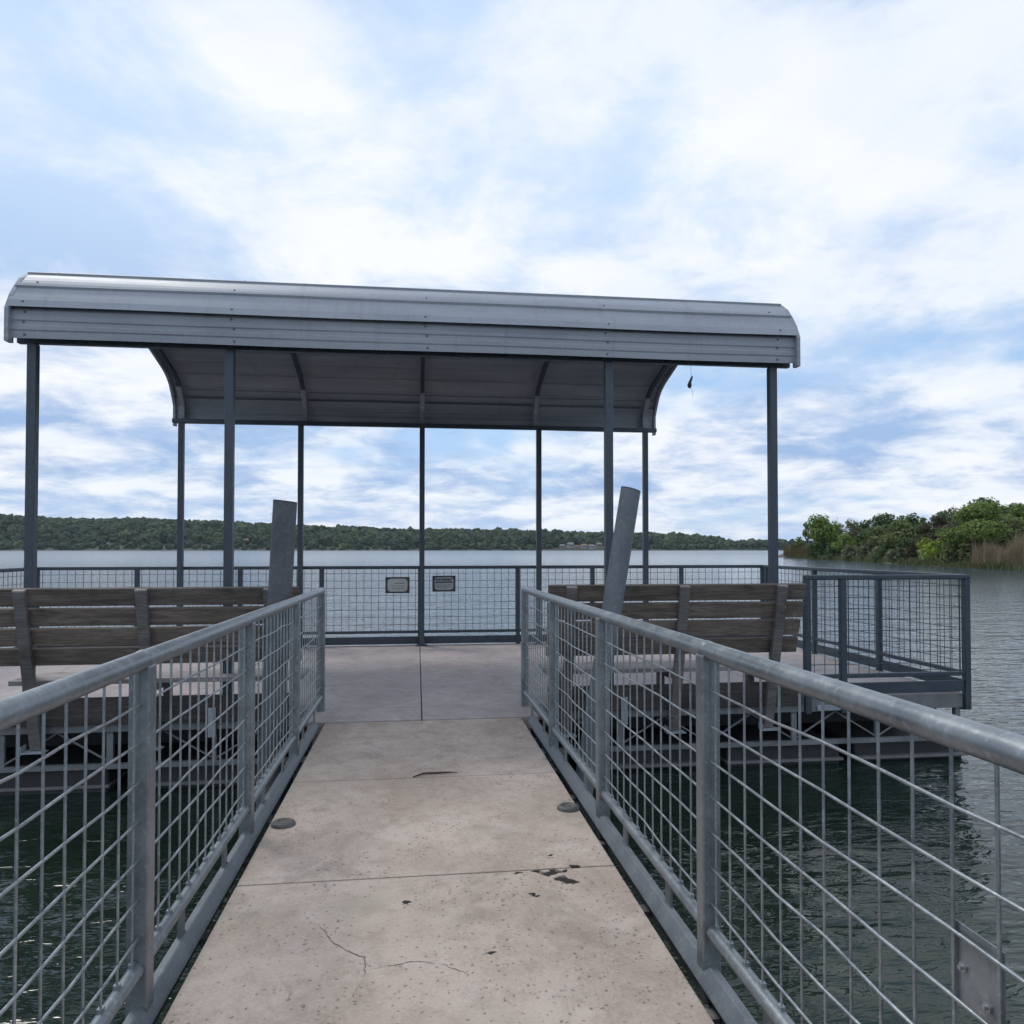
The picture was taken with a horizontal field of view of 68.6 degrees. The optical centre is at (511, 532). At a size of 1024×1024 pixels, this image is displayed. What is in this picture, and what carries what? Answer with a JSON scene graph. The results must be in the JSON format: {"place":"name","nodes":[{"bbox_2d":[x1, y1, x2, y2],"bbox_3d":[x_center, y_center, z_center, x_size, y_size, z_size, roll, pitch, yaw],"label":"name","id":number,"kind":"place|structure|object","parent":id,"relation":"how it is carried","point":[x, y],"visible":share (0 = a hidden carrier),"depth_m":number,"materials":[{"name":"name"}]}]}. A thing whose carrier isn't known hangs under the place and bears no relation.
{"place":"outdoors","nodes":[
{"label":"outdoors","id":0,"kind":"place"},
{"bbox_2d":[1,539,759,549],"bbox_3d":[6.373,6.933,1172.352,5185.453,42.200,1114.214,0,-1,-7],"label":"hills","id":1,"kind":"structure","parent":0,"point":[208,546],"depth_m":800.80,"materials":[{"name":"green plant"}]},
{"bbox_2d":[0,513,922,549],"bbox_3d":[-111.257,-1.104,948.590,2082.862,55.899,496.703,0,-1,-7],"label":"wood","id":2,"kind":"object","parent":1,"relation":"on","point":[59,533],"visible":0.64,"depth_m":833.75,"materials":[{"name":"green plant"}]},
{"bbox_2d":[559,544,565,548],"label":"house","id":3,"kind":"structure","parent":1,"relation":"on","point":[562,546],"depth_m":803.90,"materials":[{"name":"grey"}]},
{"bbox_2d":[567,542,573,547],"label":"house","id":4,"kind":"structure","parent":1,"relation":"on","point":[570,544],"depth_m":809.62,"materials":[{"name":"grey"}]},
{"bbox_2d":[580,544,587,548],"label":"house","id":5,"kind":"structure","parent":1,"relation":"on","point":[583,546],"depth_m":805.57,"materials":[{"name":"beige tile"}]},
{"bbox_2d":[588,544,594,548],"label":"house","id":6,"kind":"structure","parent":1,"relation":"on","point":[591,546],"depth_m":803.75,"materials":[{"name":"grey"}]},
{"bbox_2d":[596,543,601,547],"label":"house","id":7,"kind":"structure","parent":1,"relation":"on","point":[598,545],"depth_m":809.96,"materials":[{"name":"grey"}]},
{"bbox_2d":[0,550,1023,1023],"bbox_3d":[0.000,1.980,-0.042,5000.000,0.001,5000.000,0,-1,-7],"label":"lake water","id":8,"kind":"structure","parent":0,"point":[996,606],"depth_m":5.40,"materials":[{"name":"grey liquid"}]},
{"bbox_2d":[255,499,296,822],"bbox_3d":[-1.768,1.559,5.511,0.347,3.610,0.172,0,-1,-7],"label":"pile","id":9,"kind":"object","parent":8,"relation":"in","point":[282,550],"visible":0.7,"depth_m":5.47,"materials":[{"name":"grey metal"}]},
{"bbox_2d":[0,643,967,795],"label":"floating dock","id":10,"kind":"object","parent":8,"relation":"on","point":[381,683],"visible":0.44,"depth_m":6.85,"materials":[{"name":"concrete"}]},
{"bbox_2d":[0,567,23,647],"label":"fence","id":11,"kind":"object","parent":10,"relation":"on","point":[12,570],"visible":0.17,"depth_m":9.28,"materials":[{"name":"grey metal"}]},
{"bbox_2d":[0,586,307,754],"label":"bench","id":12,"kind":"object","parent":10,"relation":"on","point":[24,637],"visible":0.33,"depth_m":5.84,"materials":[{"name":"brown wood"}]},
{"bbox_2d":[36,565,763,647],"bbox_3d":[-1.272,1.059,10.524,10.136,1.193,0.058,0,-1,-7],"label":"fence","id":13,"kind":"object","parent":10,"relation":"on","point":[516,638],"visible":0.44,"depth_m":10.50,"materials":[{"name":"grey metal"}]},
{"bbox_2d":[385,577,409,592],"bbox_3d":[-1.598,0.731,10.468,0.335,0.225,0.010,0,-1,-7],"label":"sign","id":14,"kind":"object","parent":13,"relation":"attached to","point":[397,584],"visible":1,"depth_m":10.46,"materials":[{"name":"grey metal"}]},
{"bbox_2d":[432,576,455,591],"bbox_3d":[-0.957,0.715,10.549,0.325,0.225,0.010,0,-1,-7],"label":"sign","id":15,"kind":"object","parent":13,"relation":"attached to","point":[443,583],"visible":1,"depth_m":10.55,"materials":[{"name":"grey metal"}]},
{"bbox_2d":[4,272,800,693],"bbox_3d":[-0.984,-0.551,8.517,6.752,4.158,4.266,0,-1,-7],"label":"shelter","id":16,"kind":"object","parent":10,"relation":"on","point":[230,354],"visible":0.96,"depth_m":6.77,"materials":[{"name":"grey metal"}]},
{"bbox_2d":[687,363,692,391],"bbox_3d":[1.576,-1.378,6.712,0.051,0.336,0.099,0,-1,-21],"label":"fishing lure","id":17,"kind":"object","parent":16,"relation":"hanging from","point":[689,384],"visible":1,"depth_m":6.67,"materials":[{"name":"plastic"}]},
{"bbox_2d":[122,715,757,1023],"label":"gangway","id":18,"kind":"object","parent":10,"relation":"attached to","point":[378,883],"visible":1,"depth_m":2.79,"materials":[{"name":"concrete"}]},
{"bbox_2d":[0,587,324,1023],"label":"railing","id":19,"kind":"object","parent":18,"relation":"on","point":[134,985],"visible":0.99,"depth_m":2.16,"materials":[{"name":"metal"}]},
{"bbox_2d":[413,771,457,776],"bbox_3d":[-0.457,1.423,4.439,0.270,0.014,0.047,0,-1,-20],"label":"twig","id":20,"kind":"object","parent":18,"relation":"on","point":[433,773],"visible":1,"depth_m":4.45,"materials":[{"name":"brown wood"}]},
{"bbox_2d":[521,586,1023,1023],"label":"railing","id":21,"kind":"object","parent":18,"relation":"on","point":[979,968],"visible":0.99,"depth_m":2.12,"materials":[{"name":"metal"}]},
{"bbox_2d":[539,583,806,736],"bbox_3d":[1.384,1.094,6.657,2.261,1.307,0.756,0,-1,-7],"label":"bench","id":22,"kind":"object","parent":10,"relation":"on","point":[682,610],"visible":0.57,"depth_m":6.44,"materials":[{"name":"brown wood"}]},
{"bbox_2d":[762,565,961,680],"bbox_3d":[3.991,1.029,9.077,0.058,1.193,4.106,0,-1,-7],"label":"fence","id":23,"kind":"object","parent":10,"relation":"on","point":[878,625],"visible":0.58,"depth_m":8.33,"materials":[{"name":"grey metal"}]},
{"bbox_2d":[802,574,971,713],"bbox_3d":[3.467,1.016,6.921,1.636,1.258,0.058,0,-1,-7],"label":"fence","id":24,"kind":"object","parent":10,"relation":"on","point":[963,685],"visible":0.85,"depth_m":6.91,"materials":[{"name":"grey metal"}]},
{"bbox_2d":[576,486,640,805],"bbox_3d":[0.650,1.424,5.880,0.744,3.585,0.158,0,-1,-7],"label":"pile","id":25,"kind":"object","parent":8,"relation":"in","point":[621,548],"visible":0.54,"depth_m":5.86,"materials":[{"name":"metal"}]},
{"bbox_2d":[783,541,814,558],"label":"reed bed","id":26,"kind":"object","parent":8,"relation":"on","point":[793,550],"visible":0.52,"depth_m":157.50,"materials":[{"name":"brown plant"}]},
{"bbox_2d":[0,0,1023,540],"label":"sky","id":27,"kind":"structure","parent":0,"point":[855,168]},
{"bbox_2d":[778,550,1023,569],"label":"lake bank","id":28,"kind":"structure","parent":0,"point":[781,555],"depth_m":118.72,"materials":[{"name":"green plant"}]},
{"bbox_2d":[795,536,805,547],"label":"broadleaf tree","id":29,"kind":"object","parent":28,"relation":"on","point":[799,542],"visible":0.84,"depth_m":157.29,"materials":[{"name":"green plant"}]},
{"bbox_2d":[802,521,811,546],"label":"broadleaf tree","id":30,"kind":"object","parent":28,"relation":"on","point":[805,533],"visible":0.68,"depth_m":151.91,"materials":[{"name":"green plant"}]},
{"bbox_2d":[806,543,829,557],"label":"shrub","id":31,"kind":"object","parent":28,"relation":"on","point":[817,550],"visible":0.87,"depth_m":138.88,"materials":[{"name":"green plant"}]},
{"bbox_2d":[807,513,843,552],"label":"broadleaf tree","id":32,"kind":"object","parent":28,"relation":"on","point":[822,525],"visible":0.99,"depth_m":138.58,"materials":[{"name":"green plant"}]},
{"bbox_2d":[824,541,844,557],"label":"shrub","id":33,"kind":"object","parent":28,"relation":"on","point":[831,551],"visible":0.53,"depth_m":129.68,"materials":[{"name":"green plant"}]},
{"bbox_2d":[826,527,846,544],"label":"broadleaf tree","id":34,"kind":"object","parent":28,"relation":"on","point":[835,537],"visible":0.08,"depth_m":148.14,"materials":[{"name":"green plant"}]},
{"bbox_2d":[833,517,846,539],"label":"bare tree","id":35,"kind":"object","parent":28,"relation":"on","point":[841,528],"visible":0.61,"depth_m":137.93,"materials":[{"name":"grey plant"}]},
{"bbox_2d":[831,533,857,551],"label":"broadleaf tree","id":36,"kind":"object","parent":28,"relation":"on","point":[845,540],"visible":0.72,"depth_m":125.41,"materials":[{"name":"green plant"}]},
{"bbox_2d":[841,544,859,559],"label":"shrub","id":37,"kind":"object","parent":28,"relation":"on","point":[847,551],"visible":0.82,"depth_m":119.65,"materials":[{"name":"green plant"}]},
{"bbox_2d":[839,518,863,555],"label":"broadleaf tree","id":38,"kind":"object","parent":28,"relation":"on","point":[852,531],"visible":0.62,"depth_m":128.15,"materials":[{"name":"green plant"}]},
{"bbox_2d":[855,520,869,544],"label":"broadleaf tree","id":39,"kind":"object","parent":28,"relation":"on","point":[863,526],"visible":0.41,"depth_m":123.56,"materials":[{"name":"green plant"}]},
{"bbox_2d":[856,540,874,558],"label":"shrub","id":40,"kind":"object","parent":28,"relation":"on","point":[866,548],"visible":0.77,"depth_m":112.33,"materials":[{"name":"green plant"}]},
{"bbox_2d":[866,546,885,559],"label":"shrub","id":41,"kind":"object","parent":28,"relation":"on","point":[873,556],"visible":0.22,"depth_m":105.58,"materials":[{"name":"green plant"}]},
{"bbox_2d":[865,525,888,546],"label":"broadleaf tree","id":42,"kind":"object","parent":28,"relation":"on","point":[873,540],"visible":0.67,"depth_m":111.19,"materials":[{"name":"green plant"}]},
{"bbox_2d":[862,512,904,540],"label":"broadleaf tree","id":43,"kind":"object","parent":28,"relation":"on","point":[883,520],"visible":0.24,"depth_m":115.75,"materials":[{"name":"green plant"}]},
{"bbox_2d":[874,542,894,557],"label":"shrub","id":44,"kind":"object","parent":28,"relation":"on","point":[882,549],"visible":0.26,"depth_m":102.88,"materials":[{"name":"green plant"}]},
{"bbox_2d":[884,547,901,561],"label":"shrub","id":45,"kind":"object","parent":28,"relation":"on","point":[890,553],"visible":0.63,"depth_m":96.28,"materials":[{"name":"green plant"}]},
{"bbox_2d":[877,519,919,548],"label":"broadleaf tree","id":46,"kind":"object","parent":28,"relation":"on","point":[897,530],"visible":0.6,"depth_m":100.83,"materials":[{"name":"green plant"}]},
{"bbox_2d":[892,514,915,526],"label":"broadleaf tree","id":47,"kind":"object","parent":28,"relation":"on","point":[900,517],"visible":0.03,"depth_m":121.62,"materials":[{"name":"green plant"}]},
{"bbox_2d":[892,537,919,558],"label":"shrub","id":48,"kind":"object","parent":28,"relation":"on","point":[904,545],"visible":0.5,"depth_m":94.92,"materials":[{"name":"green plant"}]},
{"bbox_2d":[903,546,920,559],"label":"shrub","id":49,"kind":"object","parent":28,"relation":"on","point":[910,552],"visible":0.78,"depth_m":91.77,"materials":[{"name":"green plant"}]},
{"bbox_2d":[904,512,920,528],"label":"broadleaf tree","id":50,"kind":"object","parent":28,"relation":"on","point":[914,521],"visible":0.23,"depth_m":106.69,"materials":[{"name":"green plant"}]},
{"bbox_2d":[918,517,926,539],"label":"broadleaf tree","id":51,"kind":"object","parent":28,"relation":"on","point":[922,519],"visible":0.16,"depth_m":102.00,"materials":[{"name":"green plant"}]},
{"bbox_2d":[916,537,932,558],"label":"shrub","id":52,"kind":"object","parent":28,"relation":"on","point":[925,540],"visible":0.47,"depth_m":88.61,"materials":[{"name":"green plant"}]},
{"bbox_2d":[908,522,942,553],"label":"broadleaf tree","id":53,"kind":"object","parent":28,"relation":"on","point":[927,531],"visible":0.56,"depth_m":90.79,"materials":[{"name":"green plant"}]},
{"bbox_2d":[921,543,941,559],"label":"shrub","id":54,"kind":"object","parent":28,"relation":"on","point":[928,547],"visible":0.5,"depth_m":86.25,"materials":[{"name":"green plant"}]},
{"bbox_2d":[930,540,943,558],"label":"shrub","id":55,"kind":"object","parent":28,"relation":"on","point":[935,550],"visible":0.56,"depth_m":84.95,"materials":[{"name":"green plant"}]},
{"bbox_2d":[922,512,952,556],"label":"broadleaf tree","id":56,"kind":"object","parent":28,"relation":"on","point":[940,521],"visible":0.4,"depth_m":94.47,"materials":[{"name":"green plant"}]},
{"bbox_2d":[931,510,952,523],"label":"broadleaf tree","id":57,"kind":"object","parent":28,"relation":"on","point":[939,513],"visible":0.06,"depth_m":107.19,"materials":[{"name":"green plant"}]},
{"bbox_2d":[940,506,959,547],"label":"broadleaf tree","id":58,"kind":"object","parent":28,"relation":"on","point":[953,524],"visible":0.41,"depth_m":92.16,"materials":[{"name":"green plant"}]},
{"bbox_2d":[939,544,964,562],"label":"shrub","id":59,"kind":"object","parent":28,"relation":"on","point":[950,554],"visible":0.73,"depth_m":80.33,"materials":[{"name":"green plant"}]},
{"bbox_2d":[936,526,975,558],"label":"broadleaf tree","id":60,"kind":"object","parent":28,"relation":"on","point":[942,545],"visible":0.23,"depth_m":81.37,"materials":[{"name":"green plant"}]},
{"bbox_2d":[957,543,980,561],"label":"shrub","id":61,"kind":"object","parent":28,"relation":"on","point":[962,552],"visible":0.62,"depth_m":78.39,"materials":[{"name":"green plant"}]},
{"bbox_2d":[935,499,1023,549],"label":"broadleaf tree","id":62,"kind":"object","parent":28,"relation":"on","point":[976,521],"visible":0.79,"depth_m":78.25,"materials":[{"name":"green plant"}]},
{"bbox_2d":[958,497,1012,526],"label":"broadleaf tree","id":63,"kind":"object","parent":28,"relation":"on","point":[982,499],"visible":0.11,"depth_m":87.88,"materials":[{"name":"green plant"}]},
{"bbox_2d":[967,528,1023,568],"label":"reed bed","id":64,"kind":"object","parent":28,"relation":"on","point":[991,553],"visible":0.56,"depth_m":72.18,"materials":[{"name":"brown plant"}]},
{"bbox_2d":[990,514,1023,552],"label":"broadleaf tree","id":65,"kind":"object","parent":28,"relation":"on","point":[1016,523],"visible":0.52,"depth_m":75.98,"materials":[{"name":"green plant"}]},
{"bbox_2d":[1004,503,1020,509],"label":"broadleaf tree","id":66,"kind":"object","parent":28,"relation":"on","point":[1011,505],"visible":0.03,"depth_m":98.29,"materials":[{"name":"green plant"}]},
{"bbox_2d":[1008,504,1023,525],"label":"broadleaf tree","id":67,"kind":"object","parent":28,"relation":"on","point":[1018,510],"visible":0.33,"depth_m":79.71,"materials":[{"name":"green plant"}]}
]}

